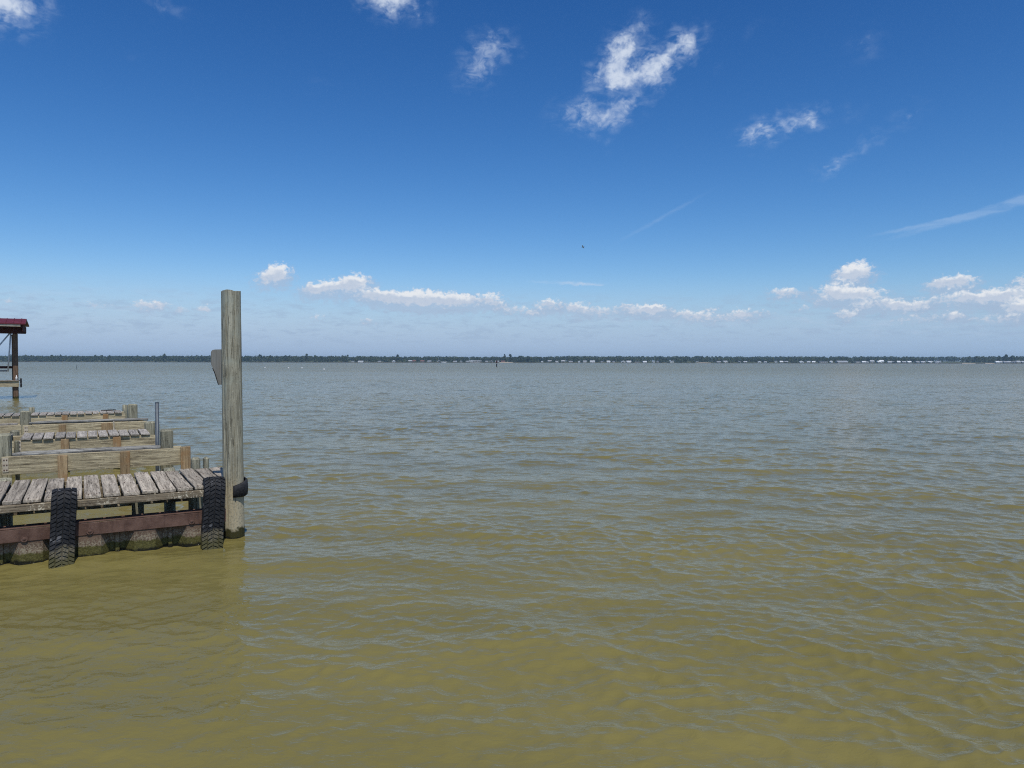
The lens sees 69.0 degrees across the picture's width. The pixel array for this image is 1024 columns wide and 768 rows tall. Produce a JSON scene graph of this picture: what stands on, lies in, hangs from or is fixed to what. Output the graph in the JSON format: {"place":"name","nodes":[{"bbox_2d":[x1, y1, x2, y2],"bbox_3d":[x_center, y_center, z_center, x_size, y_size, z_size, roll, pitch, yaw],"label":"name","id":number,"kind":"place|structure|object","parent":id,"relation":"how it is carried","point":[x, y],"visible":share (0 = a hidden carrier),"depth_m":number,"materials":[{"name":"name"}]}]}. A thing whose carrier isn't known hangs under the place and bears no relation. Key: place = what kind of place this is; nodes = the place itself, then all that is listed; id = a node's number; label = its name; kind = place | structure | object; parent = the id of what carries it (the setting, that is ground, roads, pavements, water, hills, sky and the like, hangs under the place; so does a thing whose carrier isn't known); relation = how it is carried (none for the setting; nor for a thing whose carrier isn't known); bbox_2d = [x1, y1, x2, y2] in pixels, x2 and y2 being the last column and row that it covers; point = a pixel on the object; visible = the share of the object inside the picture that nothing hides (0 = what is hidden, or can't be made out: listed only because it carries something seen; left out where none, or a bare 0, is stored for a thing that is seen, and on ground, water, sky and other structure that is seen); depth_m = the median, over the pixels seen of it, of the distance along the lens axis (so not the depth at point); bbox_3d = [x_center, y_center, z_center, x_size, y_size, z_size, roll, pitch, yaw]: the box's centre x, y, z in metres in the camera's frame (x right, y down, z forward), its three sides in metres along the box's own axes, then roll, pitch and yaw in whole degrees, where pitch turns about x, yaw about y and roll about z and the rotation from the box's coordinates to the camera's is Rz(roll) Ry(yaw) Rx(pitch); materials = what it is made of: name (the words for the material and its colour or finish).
{"place":"outdoors","nodes":[
{"label":"outdoors","id":0,"kind":"place"},
{"bbox_2d":[0,362,1023,767],"bbox_3d":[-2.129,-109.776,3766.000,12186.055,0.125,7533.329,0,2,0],"label":"water","id":1,"kind":"structure","parent":0,"point":[620,566],"depth_m":8.53,"materials":[{"name":"brown liquid"}]},
{"bbox_2d":[0,318,28,398],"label":"boathouse","id":2,"kind":"object","parent":1,"relation":"in","point":[14,327],"visible":0.92,"depth_m":49.04,"materials":[{"name":"red metal"}]},
{"bbox_2d":[0,405,127,423],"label":"timber walkway","id":3,"kind":"structure","parent":1,"relation":"in","point":[64,415],"depth_m":24.23,"materials":[{"name":"grey wood"}]},
{"bbox_2d":[0,404,147,435],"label":"dock rail","id":4,"kind":"object","parent":1,"relation":"in","point":[130,422],"visible":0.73,"depth_m":20.37,"materials":[{"name":"brown wood"}]},
{"bbox_2d":[10,421,159,471],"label":"timber walkway","id":5,"kind":"structure","parent":1,"relation":"in","point":[77,440],"depth_m":17.17,"materials":[{"name":"grey wood"}]},
{"bbox_2d":[0,429,190,480],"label":"dock rail","id":6,"kind":"object","parent":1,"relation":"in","point":[165,453],"visible":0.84,"depth_m":14.00,"materials":[{"name":"brown wood"}]},
{"bbox_2d":[0,457,222,530],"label":"timber pier","id":7,"kind":"structure","parent":1,"relation":"in","point":[169,488],"depth_m":10.25,"materials":[{"name":"grey wood"}]},
{"bbox_2d":[48,487,76,568],"bbox_3d":[-5.537,1.937,9.174,0.328,1.258,0.744,-1,2,-30],"label":"tyre fender","id":8,"kind":"object","parent":7,"relation":"hanging from","point":[62,539],"visible":0.77,"depth_m":9.15,"materials":[{"name":"rubber"}]},
{"bbox_2d":[200,476,225,549],"bbox_3d":[-4.048,1.906,10.081,0.363,1.258,0.629,-1,2,-30],"label":"tyre fender","id":9,"kind":"object","parent":7,"relation":"hanging from","point":[213,508],"visible":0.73,"depth_m":10.05,"materials":[{"name":"rubber"}]},
{"bbox_2d":[0,508,225,564],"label":"sheet pile wall","id":10,"kind":"structure","parent":1,"relation":"in","point":[21,545],"depth_m":9.66,"materials":[{"name":"metal"}]},
{"bbox_2d":[155,402,158,470],"bbox_3d":[-7.229,1.803,15.195,0.090,2.865,0.078,-1,2,-30],"label":"steel pole","id":11,"kind":"object","parent":1,"relation":"in","point":[157,425],"visible":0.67,"depth_m":15.14,"materials":[{"name":"grey metal"}]},
{"bbox_2d":[221,289,244,538],"bbox_3d":[-3.962,1.076,10.591,0.289,4.804,0.288,0,2,0],"label":"wooden pole","id":12,"kind":"object","parent":1,"relation":"in","point":[232,424],"visible":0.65,"depth_m":10.47,"materials":[{"name":"grey wood"}]},
{"bbox_2d":[211,349,221,384],"bbox_3d":[-4.097,-0.243,10.633,0.375,0.511,0.043,0,2,-16],"label":"metal sign","id":13,"kind":"object","parent":12,"relation":"attached to","point":[216,364],"visible":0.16,"depth_m":10.62,"materials":[{"name":"metal"}]},
{"bbox_2d":[233,477,247,497],"bbox_3d":[-3.856,1.459,10.619,0.177,0.276,0.358,0,2,0],"label":"rubber strip","id":14,"kind":"object","parent":12,"relation":"attached to","point":[240,490],"visible":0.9,"depth_m":10.50,"materials":[{"name":"black rubber"}]},
{"bbox_2d":[0,360,1023,363],"bbox_3d":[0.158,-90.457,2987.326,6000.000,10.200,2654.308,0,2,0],"label":"bank land","id":15,"kind":"structure","parent":0,"point":[943,362],"depth_m":1700.82,"materials":[{"name":"green plant"}]},
{"bbox_2d":[0,354,1023,362],"bbox_3d":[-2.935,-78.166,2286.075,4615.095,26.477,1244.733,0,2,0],"label":"forest","id":16,"kind":"object","parent":15,"relation":"on","point":[632,359],"visible":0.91,"depth_m":1754.13,"materials":[{"name":"green plant"}]},
{"bbox_2d":[517,356,525,361],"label":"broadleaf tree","id":17,"kind":"object","parent":15,"relation":"on","point":[519,358],"visible":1,"depth_m":1709.93,"materials":[{"name":"green plant"}]},
{"bbox_2d":[1003,354,1009,360],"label":"pine tree","id":18,"kind":"object","parent":15,"relation":"on","point":[1005,358],"visible":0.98,"depth_m":1718.86,"materials":[{"name":"green plant"}]},
{"bbox_2d":[1009,355,1015,361],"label":"broadleaf tree","id":19,"kind":"object","parent":15,"relation":"on","point":[1012,358],"visible":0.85,"depth_m":1724.27,"materials":[{"name":"green plant"}]},
{"bbox_2d":[0,0,1023,360],"label":"sky","id":20,"kind":"structure","parent":0,"point":[407,178],"materials":[{"name":"blue"}]}
]}

